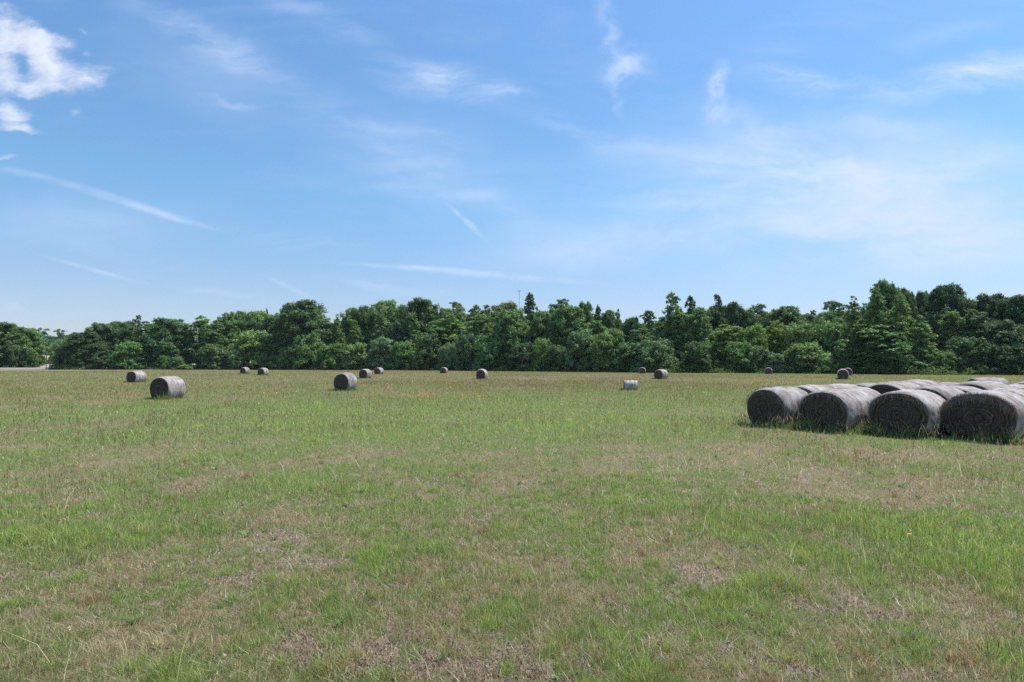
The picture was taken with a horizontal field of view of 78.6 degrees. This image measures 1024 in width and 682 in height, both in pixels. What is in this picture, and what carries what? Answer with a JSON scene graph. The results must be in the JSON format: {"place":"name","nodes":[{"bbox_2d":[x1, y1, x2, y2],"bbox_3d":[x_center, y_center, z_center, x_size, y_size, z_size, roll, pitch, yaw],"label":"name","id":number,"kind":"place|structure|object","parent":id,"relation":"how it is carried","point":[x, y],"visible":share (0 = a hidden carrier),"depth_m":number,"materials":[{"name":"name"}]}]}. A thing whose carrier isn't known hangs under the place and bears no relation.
{"place":"outdoors","nodes":[
{"label":"outdoors","id":0,"kind":"place"},
{"bbox_2d":[0,365,1023,681],"bbox_3d":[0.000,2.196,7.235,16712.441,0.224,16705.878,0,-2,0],"label":"field","id":1,"kind":"structure","parent":0,"point":[620,447],"depth_m":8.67,"materials":[{"name":"green plant"}]},
{"bbox_2d":[0,321,24,345],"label":"broadleaf tree","id":2,"kind":"object","parent":1,"relation":"on","point":[6,328],"visible":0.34,"depth_m":216.33,"materials":[{"name":"green plant"}]},
{"bbox_2d":[0,343,30,367],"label":"young tree","id":3,"kind":"object","parent":1,"relation":"on","point":[12,354],"visible":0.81,"depth_m":208.50,"materials":[{"name":"green plant"}]},
{"bbox_2d":[3,326,50,365],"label":"broadleaf tree","id":4,"kind":"object","parent":1,"relation":"on","point":[23,337],"visible":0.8,"depth_m":214.07,"materials":[{"name":"green plant"}]},
{"bbox_2d":[16,346,37,367],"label":"bush","id":5,"kind":"object","parent":1,"relation":"on","point":[25,356],"visible":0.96,"depth_m":210.75,"materials":[{"name":"green plant"}]},
{"bbox_2d":[59,331,113,367],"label":"broadleaf tree","id":6,"kind":"object","parent":1,"relation":"on","point":[82,339],"visible":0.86,"depth_m":209.13,"materials":[{"name":"green plant"}]},
{"bbox_2d":[86,350,114,368],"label":"bush","id":7,"kind":"object","parent":1,"relation":"on","point":[95,360],"visible":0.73,"depth_m":207.19,"materials":[{"name":"green plant"}]},
{"bbox_2d":[84,322,125,356],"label":"broadleaf tree","id":8,"kind":"object","parent":1,"relation":"on","point":[103,329],"visible":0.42,"depth_m":215.60,"materials":[{"name":"green plant"}]},
{"bbox_2d":[107,320,140,351],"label":"broadleaf tree","id":9,"kind":"object","parent":1,"relation":"on","point":[126,327],"visible":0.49,"depth_m":219.25,"materials":[{"name":"green plant"}]},
{"bbox_2d":[106,340,152,369],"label":"young tree","id":10,"kind":"object","parent":1,"relation":"on","point":[132,353],"visible":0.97,"depth_m":205.51,"materials":[{"name":"green plant"}]},
{"bbox_2d":[133,321,155,368],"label":"broadleaf tree","id":11,"kind":"object","parent":1,"relation":"on","point":[138,331],"visible":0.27,"depth_m":218.67,"materials":[{"name":"green plant"}]},
{"bbox_2d":[150,376,184,397],"bbox_3d":[-19.487,2.639,35.430,1.364,1.306,1.430,0,-2,12],"label":"hay bale","id":12,"kind":"object","parent":1,"relation":"on","point":[173,386],"visible":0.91,"depth_m":34.86},
{"bbox_2d":[141,317,196,365],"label":"broadleaf tree","id":13,"kind":"object","parent":1,"relation":"on","point":[165,331],"visible":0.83,"depth_m":211.25,"materials":[{"name":"green plant"}]},
{"bbox_2d":[179,315,218,366],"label":"broadleaf tree","id":14,"kind":"object","parent":1,"relation":"on","point":[196,333],"visible":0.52,"depth_m":214.46,"materials":[{"name":"green plant"}]},
{"bbox_2d":[191,320,228,365],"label":"broadleaf tree","id":15,"kind":"object","parent":1,"relation":"on","point":[210,336],"visible":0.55,"depth_m":211.35,"materials":[{"name":"green plant"}]},
{"bbox_2d":[195,342,233,369],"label":"young tree","id":16,"kind":"object","parent":1,"relation":"on","point":[216,354],"visible":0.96,"depth_m":204.74,"materials":[{"name":"green plant"}]},
{"bbox_2d":[216,312,240,347],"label":"broadleaf tree","id":17,"kind":"object","parent":1,"relation":"on","point":[229,322],"visible":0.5,"depth_m":216.73,"materials":[{"name":"green plant"}]},
{"bbox_2d":[236,309,265,339],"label":"broadleaf tree","id":18,"kind":"object","parent":1,"relation":"on","point":[255,319],"visible":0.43,"depth_m":222.84,"materials":[{"name":"green plant"}]},
{"bbox_2d":[226,329,278,369],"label":"young tree","id":19,"kind":"object","parent":1,"relation":"on","point":[249,346],"visible":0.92,"depth_m":201.62,"materials":[{"name":"green plant"}]},
{"bbox_2d":[259,313,287,352],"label":"broadleaf tree","id":20,"kind":"object","parent":1,"relation":"on","point":[267,322],"visible":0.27,"depth_m":215.29,"materials":[{"name":"green plant"}]},
{"bbox_2d":[267,299,335,365],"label":"broadleaf tree","id":21,"kind":"object","parent":1,"relation":"on","point":[305,316],"visible":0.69,"depth_m":203.56,"materials":[{"name":"green plant"}]},
{"bbox_2d":[288,331,324,369],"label":"young tree","id":22,"kind":"object","parent":1,"relation":"on","point":[305,349],"visible":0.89,"depth_m":197.26,"materials":[{"name":"green plant"}]},
{"bbox_2d":[312,342,348,369],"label":"young tree","id":23,"kind":"object","parent":1,"relation":"on","point":[331,355],"visible":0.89,"depth_m":192.89,"materials":[{"name":"green plant"}]},
{"bbox_2d":[334,372,356,390],"bbox_3d":[-12.219,2.984,45.924,1.324,1.357,1.420,-1,-2,14],"label":"hay bale","id":24,"kind":"object","parent":1,"relation":"on","point":[346,381],"visible":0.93,"depth_m":45.32},
{"bbox_2d":[338,307,365,344],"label":"broadleaf tree","id":25,"kind":"object","parent":1,"relation":"on","point":[349,317],"visible":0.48,"depth_m":213.88,"materials":[{"name":"green plant"}]},
{"bbox_2d":[337,342,368,369],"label":"young tree","id":26,"kind":"object","parent":1,"relation":"on","point":[357,353],"visible":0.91,"depth_m":190.81,"materials":[{"name":"green plant"}]},
{"bbox_2d":[356,305,372,345],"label":"broadleaf tree","id":27,"kind":"object","parent":1,"relation":"on","point":[362,309],"visible":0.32,"depth_m":214.14,"materials":[{"name":"green plant"}]},
{"bbox_2d":[363,336,393,369],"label":"young tree","id":28,"kind":"object","parent":1,"relation":"on","point":[379,351],"visible":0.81,"depth_m":187.80,"materials":[{"name":"green plant"}]},
{"bbox_2d":[367,311,391,361],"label":"conical tree","id":29,"kind":"object","parent":1,"relation":"on","point":[380,331],"visible":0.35,"depth_m":197.08,"materials":[{"name":"green plant"}]},
{"bbox_2d":[359,298,401,366],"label":"broadleaf tree","id":30,"kind":"object","parent":1,"relation":"on","point":[388,308],"visible":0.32,"depth_m":205.62,"materials":[{"name":"green plant"}]},
{"bbox_2d":[388,320,410,366],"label":"broadleaf tree","id":31,"kind":"object","parent":1,"relation":"on","point":[400,335],"visible":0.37,"depth_m":193.24,"materials":[{"name":"green plant"}]},
{"bbox_2d":[388,339,417,369],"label":"young tree","id":32,"kind":"object","parent":1,"relation":"on","point":[403,353],"visible":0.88,"depth_m":184.80,"materials":[{"name":"green plant"}]},
{"bbox_2d":[389,296,439,340],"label":"broadleaf tree","id":33,"kind":"object","parent":1,"relation":"on","point":[425,311],"visible":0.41,"depth_m":197.01,"materials":[{"name":"green plant"}]},
{"bbox_2d":[410,332,441,369],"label":"young tree","id":34,"kind":"object","parent":1,"relation":"on","point":[428,345],"visible":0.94,"depth_m":179.29,"materials":[{"name":"green plant"}]},
{"bbox_2d":[435,342,455,370],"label":"bush","id":35,"kind":"object","parent":1,"relation":"on","point":[445,353],"visible":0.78,"depth_m":174.40,"materials":[{"name":"green plant"}]},
{"bbox_2d":[425,315,466,366],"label":"broadleaf tree","id":36,"kind":"object","parent":1,"relation":"on","point":[444,331],"visible":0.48,"depth_m":184.46,"materials":[{"name":"green plant"}]},
{"bbox_2d":[433,307,467,354],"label":"broadleaf tree","id":37,"kind":"object","parent":1,"relation":"on","point":[443,313],"visible":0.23,"depth_m":191.18,"materials":[{"name":"green plant"}]},
{"bbox_2d":[451,329,479,370],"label":"young tree","id":38,"kind":"object","parent":1,"relation":"on","point":[465,343],"visible":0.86,"depth_m":171.34,"materials":[{"name":"green plant"}]},
{"bbox_2d":[465,313,496,366],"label":"broadleaf tree","id":39,"kind":"object","parent":1,"relation":"on","point":[483,328],"visible":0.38,"depth_m":174.84,"materials":[{"name":"green plant"}]},
{"bbox_2d":[471,334,505,370],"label":"young tree","id":40,"kind":"object","parent":1,"relation":"on","point":[486,345],"visible":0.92,"depth_m":165.46,"materials":[{"name":"green plant"}]},
{"bbox_2d":[490,308,533,365],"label":"broadleaf tree","id":41,"kind":"object","parent":1,"relation":"on","point":[511,326],"visible":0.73,"depth_m":167.33,"materials":[{"name":"green plant"}]},
{"bbox_2d":[503,342,534,371],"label":"bush","id":42,"kind":"object","parent":1,"relation":"on","point":[521,354],"visible":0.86,"depth_m":159.62,"materials":[{"name":"green plant"}]},
{"bbox_2d":[523,292,537,328],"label":"cedar tree","id":43,"kind":"object","parent":1,"relation":"on","point":[528,309],"visible":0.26,"depth_m":179.78,"materials":[{"name":"green plant"}]},
{"bbox_2d":[49,348,1023,374],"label":"undergrowth","id":44,"kind":"object","parent":1,"relation":"on","point":[941,371],"visible":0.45,"depth_m":130.09,"materials":[{"name":"green plant"}]},
{"bbox_2d":[528,336,552,371],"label":"young tree","id":45,"kind":"object","parent":1,"relation":"on","point":[539,350],"visible":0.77,"depth_m":156.45,"materials":[{"name":"green plant"}]},
{"bbox_2d":[527,310,556,343],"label":"broadleaf tree","id":46,"kind":"object","parent":1,"relation":"on","point":[540,324],"visible":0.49,"depth_m":168.07,"materials":[{"name":"green plant"}]},
{"bbox_2d":[541,344,566,371],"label":"bush","id":47,"kind":"object","parent":1,"relation":"on","point":[553,355],"visible":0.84,"depth_m":153.25,"materials":[{"name":"green plant"}]},
{"bbox_2d":[541,304,587,362],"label":"broadleaf tree","id":48,"kind":"object","parent":1,"relation":"on","point":[564,321],"visible":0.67,"depth_m":162.25,"materials":[{"name":"green plant"}]},
{"bbox_2d":[122,373,1023,445],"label":"tall weeds","id":49,"kind":"object","parent":1,"relation":"on","point":[870,427],"visible":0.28,"depth_m":16.73,"materials":[{"name":"green plant"}]},
{"bbox_2d":[559,327,597,370],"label":"young tree","id":50,"kind":"object","parent":1,"relation":"on","point":[579,344],"visible":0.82,"depth_m":150.47,"materials":[{"name":"green plant"}]},
{"bbox_2d":[590,328,625,371],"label":"young tree","id":51,"kind":"object","parent":1,"relation":"on","point":[608,341],"visible":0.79,"depth_m":144.98,"materials":[{"name":"green plant"}]},
{"bbox_2d":[609,342,648,371],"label":"bush","id":52,"kind":"object","parent":1,"relation":"on","point":[627,354],"visible":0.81,"depth_m":140.54,"materials":[{"name":"green plant"}]},
{"bbox_2d":[618,316,646,344],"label":"broadleaf tree","id":53,"kind":"object","parent":1,"relation":"on","point":[630,324],"visible":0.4,"depth_m":156.44,"materials":[{"name":"green plant"}]},
{"bbox_2d":[627,325,653,345],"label":"broadleaf tree","id":54,"kind":"object","parent":1,"relation":"on","point":[639,336],"visible":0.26,"depth_m":146.07,"materials":[{"name":"green plant"}]},
{"bbox_2d":[630,337,678,372],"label":"bush","id":55,"kind":"object","parent":1,"relation":"on","point":[654,351],"visible":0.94,"depth_m":136.40,"materials":[{"name":"green plant"}]},
{"bbox_2d":[652,305,694,368],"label":"broadleaf tree","id":56,"kind":"object","parent":1,"relation":"on","point":[676,316],"visible":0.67,"depth_m":142.89,"materials":[{"name":"green plant"}]},
{"bbox_2d":[679,341,715,372],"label":"bush","id":57,"kind":"object","parent":1,"relation":"on","point":[699,353],"visible":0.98,"depth_m":132.57,"materials":[{"name":"green plant"}]},
{"bbox_2d":[685,306,716,354],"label":"broadleaf tree","id":58,"kind":"object","parent":1,"relation":"on","point":[700,333],"visible":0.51,"depth_m":142.27,"materials":[{"name":"green plant"}]},
{"bbox_2d":[703,303,728,363],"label":"broadleaf tree","id":59,"kind":"object","parent":1,"relation":"on","point":[718,316],"visible":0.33,"depth_m":146.53,"materials":[{"name":"green plant"}]},
{"bbox_2d":[703,324,743,369],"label":"broadleaf tree","id":60,"kind":"object","parent":1,"relation":"on","point":[722,336],"visible":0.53,"depth_m":135.37,"materials":[{"name":"green plant"}]},
{"bbox_2d":[723,301,744,340],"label":"broadleaf tree","id":61,"kind":"object","parent":1,"relation":"on","point":[732,313],"visible":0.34,"depth_m":148.04,"materials":[{"name":"green plant"}]},
{"bbox_2d":[723,340,760,371],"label":"bush","id":62,"kind":"object","parent":1,"relation":"on","point":[737,351],"visible":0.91,"depth_m":130.06,"materials":[{"name":"green plant"}]},
{"bbox_2d":[740,308,760,332],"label":"broadleaf tree","id":63,"kind":"object","parent":1,"relation":"on","point":[748,319],"visible":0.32,"depth_m":146.98,"materials":[{"name":"green plant"}]},
{"bbox_2d":[737,323,770,369],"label":"young tree","id":64,"kind":"object","parent":1,"relation":"on","point":[755,335],"visible":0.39,"depth_m":132.28,"materials":[{"name":"green plant"}]},
{"bbox_2d":[741,345,772,371],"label":"bush","id":65,"kind":"object","parent":1,"relation":"on","point":[760,354],"visible":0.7,"depth_m":128.18,"materials":[{"name":"green plant"}]},
{"bbox_2d":[763,320,785,353],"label":"broadleaf tree","id":66,"kind":"object","parent":1,"relation":"on","point":[774,340],"visible":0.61,"depth_m":133.25,"materials":[{"name":"green plant"}]},
{"bbox_2d":[743,386,806,426],"bbox_3d":[8.218,1.998,19.263,1.744,1.210,1.459,1,-2,-33],"label":"hay bale","id":67,"kind":"object","parent":1,"relation":"on","point":[781,401],"visible":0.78,"depth_m":18.72,"materials":[{"name":"plant"}]},
{"bbox_2d":[763,352,787,372],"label":"bush","id":68,"kind":"object","parent":1,"relation":"on","point":[776,359],"visible":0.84,"depth_m":125.82,"materials":[{"name":"green plant"}]},
{"bbox_2d":[761,306,811,350],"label":"broadleaf tree","id":69,"kind":"object","parent":1,"relation":"on","point":[786,315],"visible":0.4,"depth_m":145.16,"materials":[{"name":"green plant"}]},
{"bbox_2d":[777,321,816,371],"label":"young tree","id":70,"kind":"object","parent":1,"relation":"on","point":[802,332],"visible":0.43,"depth_m":130.53,"materials":[{"name":"green plant"}]},
{"bbox_2d":[781,341,833,372],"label":"bush","id":71,"kind":"object","parent":1,"relation":"on","point":[806,353],"visible":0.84,"depth_m":124.52,"materials":[{"name":"green plant"}]},
{"bbox_2d":[811,357,837,371],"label":"bush","id":72,"kind":"object","parent":1,"relation":"on","point":[827,362],"visible":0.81,"depth_m":121.09,"materials":[{"name":"green plant"}]},
{"bbox_2d":[805,317,844,370],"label":"young tree","id":73,"kind":"object","parent":1,"relation":"on","point":[826,336],"visible":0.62,"depth_m":128.11,"materials":[{"name":"green plant"}]},
{"bbox_2d":[809,310,843,332],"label":"broadleaf tree","id":74,"kind":"object","parent":1,"relation":"on","point":[829,315],"visible":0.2,"depth_m":138.24,"materials":[{"name":"green plant"}]},
{"bbox_2d":[794,389,869,431],"bbox_3d":[9.268,1.972,17.971,1.663,1.191,1.556,2,-3,-37],"label":"hay bale","id":75,"kind":"object","parent":1,"relation":"on","point":[833,406],"visible":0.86,"depth_m":17.42,"materials":[{"name":"plant"}]},
{"bbox_2d":[822,300,849,338],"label":"broadleaf tree","id":76,"kind":"object","parent":1,"relation":"on","point":[831,305],"visible":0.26,"depth_m":145.56,"materials":[{"name":"green plant"}]},
{"bbox_2d":[835,295,867,369],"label":"conical tree","id":77,"kind":"object","parent":1,"relation":"on","point":[854,307],"visible":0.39,"depth_m":123.59,"materials":[{"name":"green plant"}]},
{"bbox_2d":[833,386,880,401],"bbox_3d":[10.453,1.989,19.280,1.697,1.184,1.614,2,-3,-37],"label":"hay bale","id":78,"kind":"object","parent":1,"relation":"on","point":[869,394],"visible":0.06,"depth_m":18.86,"materials":[{"name":"plant"}]},
{"bbox_2d":[835,319,884,370],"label":"broadleaf tree","id":79,"kind":"object","parent":1,"relation":"on","point":[857,339],"visible":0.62,"depth_m":119.68,"materials":[{"name":"green plant"}]},
{"bbox_2d":[862,283,890,366],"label":"conical tree","id":80,"kind":"object","parent":1,"relation":"on","point":[878,301],"visible":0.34,"depth_m":120.82,"materials":[{"name":"green plant"}]},
{"bbox_2d":[867,278,907,327],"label":"broadleaf tree","id":81,"kind":"object","parent":1,"relation":"on","point":[889,292],"visible":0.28,"depth_m":127.26,"materials":[{"name":"green plant"}]},
{"bbox_2d":[854,325,930,371],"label":"broadleaf tree","id":82,"kind":"object","parent":1,"relation":"on","point":[885,336],"visible":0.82,"depth_m":115.70,"materials":[{"name":"green plant"}]},
{"bbox_2d":[867,381,918,393],"bbox_3d":[12.248,1.938,19.995,1.644,1.297,1.670,1,-2,-33],"label":"hay bale","id":83,"kind":"object","parent":1,"relation":"on","point":[884,387],"visible":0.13,"depth_m":19.57},
{"bbox_2d":[885,354,917,373],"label":"bush","id":84,"kind":"object","parent":1,"relation":"on","point":[908,359],"visible":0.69,"depth_m":113.55,"materials":[{"name":"green plant"}]},
{"bbox_2d":[864,389,944,436],"bbox_3d":[10.716,1.919,16.881,1.697,1.218,1.636,2,-3,-37],"label":"hay bale","id":85,"kind":"object","parent":1,"relation":"on","point":[917,409],"visible":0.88,"depth_m":16.33,"materials":[{"name":"plant"}]},
{"bbox_2d":[887,295,931,368],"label":"conical tree","id":86,"kind":"object","parent":1,"relation":"on","point":[900,307],"visible":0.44,"depth_m":117.87,"materials":[{"name":"green plant"}]},
{"bbox_2d":[900,287,921,349],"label":"broadleaf tree","id":87,"kind":"object","parent":1,"relation":"on","point":[910,298],"visible":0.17,"depth_m":132.54,"materials":[{"name":"green plant"}]},
{"bbox_2d":[903,315,941,369],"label":"conical tree","id":88,"kind":"object","parent":1,"relation":"on","point":[921,323],"visible":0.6,"depth_m":115.76,"materials":[{"name":"green plant"}]},
{"bbox_2d":[912,385,963,399],"bbox_3d":[12.145,1.889,17.989,1.692,1.270,1.536,1,-3,-36],"label":"hay bale","id":89,"kind":"object","parent":1,"relation":"on","point":[945,391],"visible":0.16,"depth_m":17.52,"materials":[{"name":"plant"}]},
{"bbox_2d":[916,282,974,354],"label":"broadleaf tree","id":90,"kind":"object","parent":1,"relation":"on","point":[944,299],"visible":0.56,"depth_m":125.64,"materials":[{"name":"green plant"}]},
{"bbox_2d":[930,350,961,372],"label":"bush","id":91,"kind":"object","parent":1,"relation":"on","point":[948,358],"visible":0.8,"depth_m":111.41,"materials":[{"name":"green plant"}]},
{"bbox_2d":[933,311,970,351],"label":"broadleaf tree","id":92,"kind":"object","parent":1,"relation":"on","point":[951,330],"visible":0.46,"depth_m":118.40,"materials":[{"name":"green plant"}]},
{"bbox_2d":[943,336,989,372],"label":"bush","id":93,"kind":"object","parent":1,"relation":"on","point":[965,348],"visible":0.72,"depth_m":111.28,"materials":[{"name":"green plant"}]},
{"bbox_2d":[958,309,989,356],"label":"broadleaf tree","id":94,"kind":"object","parent":1,"relation":"on","point":[972,323],"visible":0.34,"depth_m":116.39,"materials":[{"name":"green plant"}]},
{"bbox_2d":[953,381,999,389],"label":"hay bale","id":95,"kind":"object","parent":1,"relation":"on","point":[982,385],"visible":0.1,"depth_m":19.67},
{"bbox_2d":[939,390,1023,438],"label":"hay bale","id":96,"kind":"object","parent":1,"relation":"on","point":[989,409],"visible":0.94,"depth_m":15.46,"materials":[{"name":"plant"}]},
{"bbox_2d":[971,292,1004,336],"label":"broadleaf tree","id":97,"kind":"object","parent":1,"relation":"on","point":[984,299],"visible":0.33,"depth_m":122.85,"materials":[{"name":"green plant"}]},
{"bbox_2d":[967,341,1021,373],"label":"bush","id":98,"kind":"object","parent":1,"relation":"on","point":[994,349],"visible":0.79,"depth_m":109.36,"materials":[{"name":"green plant"}]},
{"bbox_2d":[974,319,1023,363],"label":"broadleaf tree","id":99,"kind":"object","parent":1,"relation":"on","point":[994,331],"visible":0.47,"depth_m":111.94,"materials":[{"name":"green plant"}]},
{"bbox_2d":[989,294,1023,330],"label":"broadleaf tree","id":100,"kind":"object","parent":1,"relation":"on","point":[1007,307],"visible":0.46,"depth_m":118.36,"materials":[{"name":"green plant"}]},
{"bbox_2d":[991,341,1023,372],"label":"bush","id":101,"kind":"object","parent":1,"relation":"on","point":[1018,351],"visible":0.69,"depth_m":108.16,"materials":[{"name":"green plant"}]},
{"bbox_2d":[0,0,1023,341],"label":"sky","id":102,"kind":"structure","parent":0,"point":[186,160],"materials":[{"name":"blue"}]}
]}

